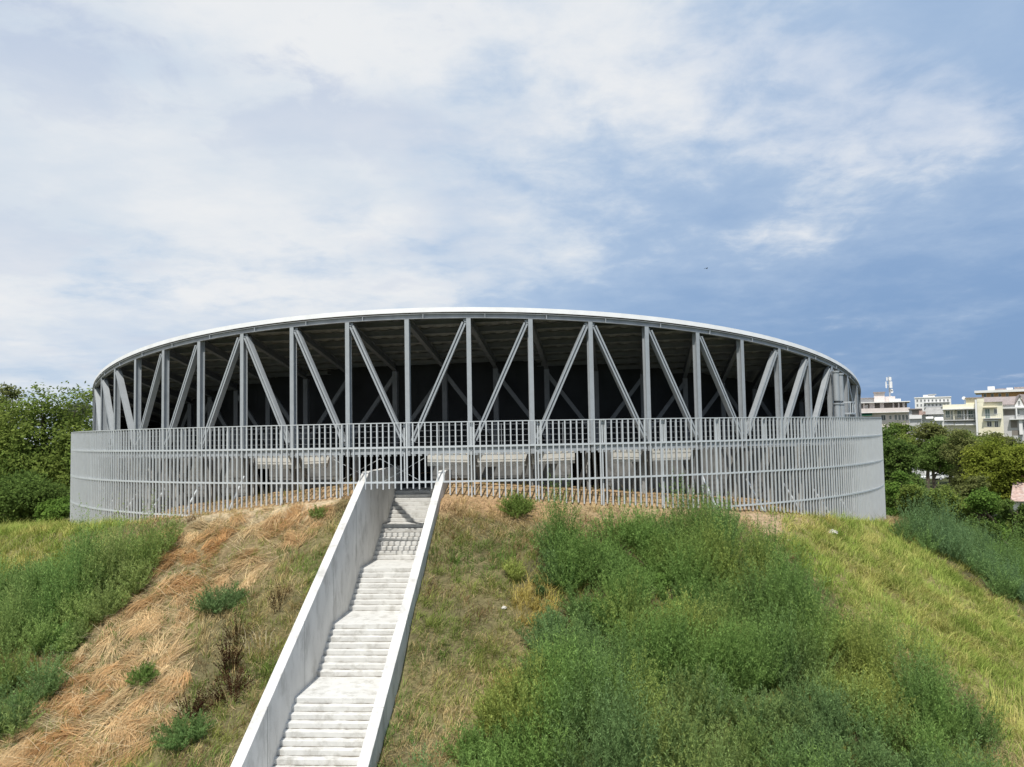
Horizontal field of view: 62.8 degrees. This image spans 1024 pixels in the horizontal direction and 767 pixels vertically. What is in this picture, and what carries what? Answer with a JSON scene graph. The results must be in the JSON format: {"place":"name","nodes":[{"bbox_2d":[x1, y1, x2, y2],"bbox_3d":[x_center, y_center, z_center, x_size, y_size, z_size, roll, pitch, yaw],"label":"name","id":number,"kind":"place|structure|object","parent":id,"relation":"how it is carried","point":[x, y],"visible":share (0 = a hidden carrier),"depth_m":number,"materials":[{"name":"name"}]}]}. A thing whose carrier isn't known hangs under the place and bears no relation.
{"place":"outdoors","nodes":[
{"label":"outdoors","id":0,"kind":"place"},
{"bbox_2d":[199,473,809,515],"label":"grass","id":1,"kind":"structure","parent":0,"point":[306,497],"depth_m":35.91,"materials":[{"name":"plant"}]},
{"bbox_2d":[0,448,1023,766],"bbox_3d":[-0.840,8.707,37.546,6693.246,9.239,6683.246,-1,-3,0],"label":"ground","id":2,"kind":"structure","parent":0,"point":[496,488],"depth_m":28.29,"materials":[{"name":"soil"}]},
{"bbox_2d":[0,394,15,488],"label":"leafy tree","id":3,"kind":"object","parent":2,"relation":"on","point":[1,397],"visible":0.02,"depth_m":72.73,"materials":[{"name":"green plant"}]},
{"bbox_2d":[0,513,18,524],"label":"bush","id":4,"kind":"object","parent":2,"relation":"on","point":[3,522],"visible":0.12,"depth_m":60.70,"materials":[{"name":"green plant"}]},
{"bbox_2d":[0,381,40,514],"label":"leafy tree","id":5,"kind":"object","parent":2,"relation":"on","point":[8,391],"visible":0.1,"depth_m":81.22,"materials":[{"name":"green plant"}]},
{"bbox_2d":[0,467,69,523],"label":"bush","id":6,"kind":"object","parent":2,"relation":"on","point":[22,496],"visible":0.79,"depth_m":55.36,"materials":[{"name":"green plant"}]},
{"bbox_2d":[0,631,74,741],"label":"weed thicket","id":7,"kind":"object","parent":2,"relation":"on","point":[11,707],"visible":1,"depth_m":25.52,"materials":[{"name":"green plant"}]},
{"bbox_2d":[0,380,92,522],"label":"leafy tree","id":8,"kind":"object","parent":2,"relation":"on","point":[42,457],"visible":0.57,"depth_m":65.94,"materials":[{"name":"green plant"}]},
{"bbox_2d":[33,495,69,521],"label":"bush","id":9,"kind":"object","parent":2,"relation":"on","point":[53,509],"visible":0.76,"depth_m":51.36,"materials":[{"name":"green plant"}]},
{"bbox_2d":[52,430,70,494],"bbox_3d":[-32.517,7.148,63.862,4.651,7.198,5.630,-1,-3,0],"label":"leafy tree","id":10,"kind":"object","parent":2,"relation":"on","point":[64,441],"visible":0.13,"depth_m":62.58,"materials":[{"name":"green plant"}]},
{"bbox_2d":[0,512,143,578],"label":"yellow grass","id":11,"kind":"structure","parent":2,"relation":"on","point":[25,529],"depth_m":37.22,"materials":[{"name":"plant"}]},
{"bbox_2d":[62,403,92,433],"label":"leafy tree","id":12,"kind":"object","parent":2,"relation":"on","point":[82,411],"visible":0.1,"depth_m":82.98,"materials":[{"name":"green plant"}]},
{"bbox_2d":[0,489,186,656],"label":"weed thicket","id":13,"kind":"object","parent":2,"relation":"on","point":[51,593],"visible":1,"depth_m":30.09,"materials":[{"name":"green plant"}]},
{"bbox_2d":[123,660,159,686],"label":"shrub","id":14,"kind":"object","parent":2,"relation":"on","point":[142,673],"visible":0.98,"depth_m":25.44,"materials":[{"name":"green plant"}]},
{"bbox_2d":[0,500,338,766],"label":"fallen straw","id":15,"kind":"object","parent":2,"relation":"on","point":[138,702],"visible":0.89,"depth_m":26.42,"materials":[{"name":"brown plant"}]},
{"bbox_2d":[149,707,217,752],"bbox_3d":[-8.877,9.337,22.640,1.706,1.066,1.714,-1,-3,0],"label":"shrub","id":16,"kind":"object","parent":2,"relation":"on","point":[180,732],"visible":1,"depth_m":22.55,"materials":[{"name":"green plant"}]},
{"bbox_2d":[172,685,212,720],"bbox_3d":[-9.036,9.128,23.838,1.110,0.864,1.337,-4,-5,44],"label":"dock weed","id":17,"kind":"object","parent":2,"relation":"on","point":[197,705],"visible":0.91,"depth_m":23.86,"materials":[{"name":"brown plant"}]},
{"bbox_2d":[187,580,249,614],"bbox_3d":[-9.990,7.304,28.599,2.166,1.113,2.138,-1,-3,0],"label":"shrub","id":18,"kind":"object","parent":2,"relation":"on","point":[212,603],"visible":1,"depth_m":28.34,"materials":[{"name":"green plant"}]},
{"bbox_2d":[211,634,248,674],"bbox_3d":[-8.585,8.252,25.485,1.093,1.176,1.256,-1,-3,0],"label":"dock weed","id":19,"kind":"object","parent":2,"relation":"on","point":[225,660],"visible":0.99,"depth_m":25.42,"materials":[{"name":"brown plant"}]},
{"bbox_2d":[206,665,258,706],"bbox_3d":[-8.096,8.752,24.269,1.515,1.173,1.466,-1,-3,0],"label":"dock weed","id":20,"kind":"object","parent":2,"relation":"on","point":[235,682],"visible":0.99,"depth_m":24.21,"materials":[{"name":"brown plant"}]},
{"bbox_2d":[219,611,258,644],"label":"dock weed","id":21,"kind":"object","parent":2,"relation":"on","point":[236,630],"visible":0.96,"depth_m":26.71,"materials":[{"name":"brown plant"}]},
{"bbox_2d":[228,626,276,657],"bbox_3d":[-8.101,8.003,26.130,1.838,1.036,1.784,-1,-3,0],"label":"grass tuft","id":22,"kind":"object","parent":2,"relation":"on","point":[256,644],"visible":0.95,"depth_m":25.98,"materials":[{"name":"plant"}]},
{"bbox_2d":[265,579,290,613],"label":"dock weed","id":23,"kind":"object","parent":2,"relation":"on","point":[274,607],"visible":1,"depth_m":28.04,"materials":[{"name":"brown plant"}]},
{"bbox_2d":[308,504,328,518],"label":"shrub","id":24,"kind":"object","parent":2,"relation":"on","point":[318,513],"visible":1,"depth_m":32.88,"materials":[{"name":"green plant"}]},
{"bbox_2d":[230,465,448,766],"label":"staircase","id":25,"kind":"structure","parent":2,"relation":"on","point":[328,698],"depth_m":27.36,"materials":[{"name":"concrete"}]},
{"bbox_2d":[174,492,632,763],"bbox_3d":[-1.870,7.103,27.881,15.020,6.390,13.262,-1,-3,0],"label":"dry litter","id":26,"kind":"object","parent":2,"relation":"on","point":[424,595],"visible":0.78,"depth_m":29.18,"materials":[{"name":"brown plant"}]},
{"bbox_2d":[92,307,861,521],"bbox_3d":[-1.998,4.443,59.786,50.078,12.376,49.980,-1,-3,0],"label":"arena","id":27,"kind":"object","parent":2,"relation":"on","point":[447,365],"visible":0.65,"depth_m":41.05,"materials":[{"name":"grey paint"}]},
{"bbox_2d":[70,417,885,523],"bbox_3d":[-1.998,6.010,50.847,52.075,6.920,34.377,-1,-3,0],"label":"picket fence","id":28,"kind":"object","parent":2,"relation":"on","point":[90,479],"visible":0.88,"depth_m":36.94,"materials":[{"name":"metal"}]},
{"bbox_2d":[482,660,527,697],"bbox_3d":[-0.031,8.615,24.396,1.594,0.981,1.552,-2,-4,16],"label":"grass tuft","id":29,"kind":"object","parent":2,"relation":"on","point":[501,676],"visible":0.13,"depth_m":24.57,"materials":[{"name":"green plant"}]},
{"bbox_2d":[496,489,536,518],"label":"shrub","id":30,"kind":"object","parent":2,"relation":"on","point":[520,504],"visible":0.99,"depth_m":32.56,"materials":[{"name":"green plant"}]},
{"bbox_2d":[502,569,565,620],"bbox_3d":[0.726,7.060,27.777,2.543,1.745,2.415,-3,-4,23],"label":"grass tuft","id":31,"kind":"object","parent":2,"relation":"on","point":[530,589],"visible":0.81,"depth_m":27.93,"materials":[{"name":"green plant"}]},
{"bbox_2d":[395,465,1022,766],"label":"weed thicket","id":32,"kind":"object","parent":2,"relation":"on","point":[584,675],"visible":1,"depth_m":24.81,"materials":[{"name":"green plant"}]},
{"bbox_2d":[858,422,900,471],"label":"leafy tree","id":33,"kind":"object","parent":2,"relation":"on","point":[887,433],"visible":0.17,"depth_m":147.57,"materials":[{"name":"green plant"}]},
{"bbox_2d":[761,504,1023,766],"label":"yellow grass","id":34,"kind":"structure","parent":2,"relation":"on","point":[898,547],"depth_m":33.15,"materials":[{"name":"plant"}]},
{"bbox_2d":[884,421,923,452],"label":"leafy tree","id":35,"kind":"object","parent":2,"relation":"on","point":[905,431],"visible":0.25,"depth_m":164.58,"materials":[{"name":"green plant"}]},
{"bbox_2d":[885,468,924,520],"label":"leafy tree","id":36,"kind":"object","parent":2,"relation":"on","point":[892,490],"visible":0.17,"depth_m":69.14,"materials":[{"name":"green plant"}]},
{"bbox_2d":[883,437,927,509],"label":"leafy tree","id":37,"kind":"object","parent":2,"relation":"on","point":[902,458],"visible":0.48,"depth_m":80.91,"materials":[{"name":"green plant"}]},
{"bbox_2d":[893,482,948,522],"bbox_3d":[28.964,9.248,59.365,3.516,4.731,3.226,-1,-3,0],"label":"leafy tree","id":38,"kind":"object","parent":2,"relation":"on","point":[910,489],"visible":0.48,"depth_m":59.02,"materials":[{"name":"green plant"}]},
{"bbox_2d":[910,420,952,487],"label":"leafy tree","id":39,"kind":"object","parent":2,"relation":"on","point":[928,431],"visible":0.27,"depth_m":148.51,"materials":[{"name":"green plant"}]},
{"bbox_2d":[912,434,958,489],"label":"leafy tree","id":40,"kind":"object","parent":2,"relation":"on","point":[930,461],"visible":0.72,"depth_m":126.13,"materials":[{"name":"green plant"}]},
{"bbox_2d":[931,439,955,482],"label":"leafy tree","id":41,"kind":"object","parent":2,"relation":"on","point":[942,471],"visible":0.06,"depth_m":158.42,"materials":[{"name":"green plant"}]},
{"bbox_2d":[888,477,1023,604],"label":"weed thicket","id":42,"kind":"object","parent":2,"relation":"on","point":[983,553],"visible":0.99,"depth_m":41.69,"materials":[{"name":"green plant"}]},
{"bbox_2d":[936,425,985,489],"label":"leafy tree","id":43,"kind":"object","parent":2,"relation":"on","point":[959,444],"visible":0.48,"depth_m":110.88,"materials":[{"name":"green plant"}]},
{"bbox_2d":[935,482,992,529],"bbox_3d":[33.066,10.685,63.052,4.438,6.654,5.351,1,-4,-32],"label":"leafy tree","id":44,"kind":"object","parent":2,"relation":"on","point":[952,497],"visible":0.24,"depth_m":62.76,"materials":[{"name":"green plant"}]},
{"bbox_2d":[952,473,990,522],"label":"leafy tree","id":45,"kind":"object","parent":2,"relation":"on","point":[974,483],"visible":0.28,"depth_m":77.32,"materials":[{"name":"green plant"}]},
{"bbox_2d":[951,430,993,458],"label":"leafy tree","id":46,"kind":"object","parent":2,"relation":"on","point":[977,438],"visible":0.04,"depth_m":147.72,"materials":[{"name":"green plant"}]},
{"bbox_2d":[961,513,1001,546],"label":"bush","id":47,"kind":"object","parent":2,"relation":"on","point":[988,523],"visible":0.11,"depth_m":51.86,"materials":[{"name":"green plant"}]},
{"bbox_2d":[961,485,1014,543],"bbox_3d":[34.739,10.926,61.567,3.819,6.961,4.335,-1,-3,0],"label":"leafy tree","id":48,"kind":"object","parent":2,"relation":"on","point":[983,501],"visible":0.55,"depth_m":61.00,"materials":[{"name":"green plant"}]},
{"bbox_2d":[953,434,1023,519],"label":"leafy tree","id":49,"kind":"object","parent":2,"relation":"on","point":[1000,466],"visible":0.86,"depth_m":96.55,"materials":[{"name":"green plant"}]},
{"bbox_2d":[975,430,1023,445],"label":"leafy tree","id":50,"kind":"object","parent":2,"relation":"on","point":[1008,439],"visible":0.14,"depth_m":152.89,"materials":[{"name":"green plant"}]},
{"bbox_2d":[988,498,1023,549],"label":"leafy tree","id":51,"kind":"object","parent":2,"relation":"on","point":[1005,506],"visible":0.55,"depth_m":53.40,"materials":[{"name":"green plant"}]},
{"bbox_2d":[1004,521,1013,541],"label":"bush","id":52,"kind":"object","parent":2,"relation":"on","point":[1010,525],"visible":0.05,"depth_m":65.89,"materials":[{"name":"green plant"}]},
{"bbox_2d":[995,730,1023,766],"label":"grass tuft","id":53,"kind":"object","parent":2,"relation":"on","point":[1015,753],"visible":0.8,"depth_m":24.22,"materials":[{"name":"plant"}]},
{"bbox_2d":[1002,394,1023,441],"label":"house","id":54,"kind":"structure","parent":2,"relation":"on","point":[1013,417],"depth_m":195.76,"materials":[{"name":"concrete"}]},
{"bbox_2d":[1012,430,1019,434],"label":"window","id":55,"kind":"structure","parent":54,"relation":"in","point":[1014,432],"depth_m":195.51,"materials":[{"name":"grey glass"}]},
{"bbox_2d":[1004,679,1023,708],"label":"grass tuft","id":56,"kind":"object","parent":2,"relation":"on","point":[1017,691],"visible":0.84,"depth_m":27.99,"materials":[{"name":"green plant"}]},
{"bbox_2d":[1011,475,1023,510],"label":"house","id":57,"kind":"structure","parent":2,"relation":"on","point":[1017,494],"depth_m":92.55,"materials":[{"name":"pink tile"}]},
{"bbox_2d":[0,0,1023,443],"label":"sky","id":58,"kind":"structure","parent":0,"point":[845,178],"materials":[{"name":"blue"}]},
{"bbox_2d":[861,392,909,428],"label":"apartment building","id":59,"kind":"structure","parent":0,"point":[891,409],"depth_m":219.48,"materials":[{"name":"concrete"}]},
{"bbox_2d":[885,376,892,395],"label":"antenna mast","id":60,"kind":"object","parent":59,"relation":"on","point":[888,379],"visible":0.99,"depth_m":223.85,"materials":[{"name":"metal"}]},
{"bbox_2d":[908,407,943,475],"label":"house","id":61,"kind":"structure","parent":0,"point":[920,415],"depth_m":188.53,"materials":[{"name":"paint"}]},
{"bbox_2d":[920,473,943,479],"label":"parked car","id":62,"kind":"object","parent":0,"point":[939,477],"visible":0.5,"depth_m":170.23,"materials":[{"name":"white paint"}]},
{"bbox_2d":[914,394,950,410],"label":"apartment building","id":63,"kind":"structure","parent":0,"point":[924,402],"depth_m":430.20,"materials":[{"name":"white concrete"}]},
{"bbox_2d":[942,396,1003,435],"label":"apartment building","id":64,"kind":"structure","parent":0,"point":[987,412],"depth_m":199.26,"materials":[{"name":"concrete"}]},
{"bbox_2d":[945,410,949,417],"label":"window","id":65,"kind":"structure","parent":64,"relation":"in","point":[947,413],"depth_m":203.64,"materials":[{"name":"grey glass"}]},
{"bbox_2d":[957,410,961,417],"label":"window","id":66,"kind":"structure","parent":64,"relation":"in","point":[958,411],"depth_m":202.45,"materials":[{"name":"grey glass"}]},
{"bbox_2d":[968,410,972,417],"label":"window","id":67,"kind":"structure","parent":64,"relation":"in","point":[969,411],"depth_m":201.29,"materials":[{"name":"grey glass"}]},
{"bbox_2d":[985,409,989,417],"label":"window","id":68,"kind":"structure","parent":64,"relation":"in","point":[987,411],"depth_m":196.99,"materials":[{"name":"glass"}]},
{"bbox_2d":[987,421,991,426],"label":"window","id":69,"kind":"structure","parent":64,"relation":"in","point":[989,423],"depth_m":196.70,"materials":[{"name":"grey glass"}]},
{"bbox_2d":[974,386,1023,404],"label":"apartment building","id":70,"kind":"structure","parent":0,"point":[991,391],"depth_m":245.44,"materials":[{"name":"concrete"}]}
]}

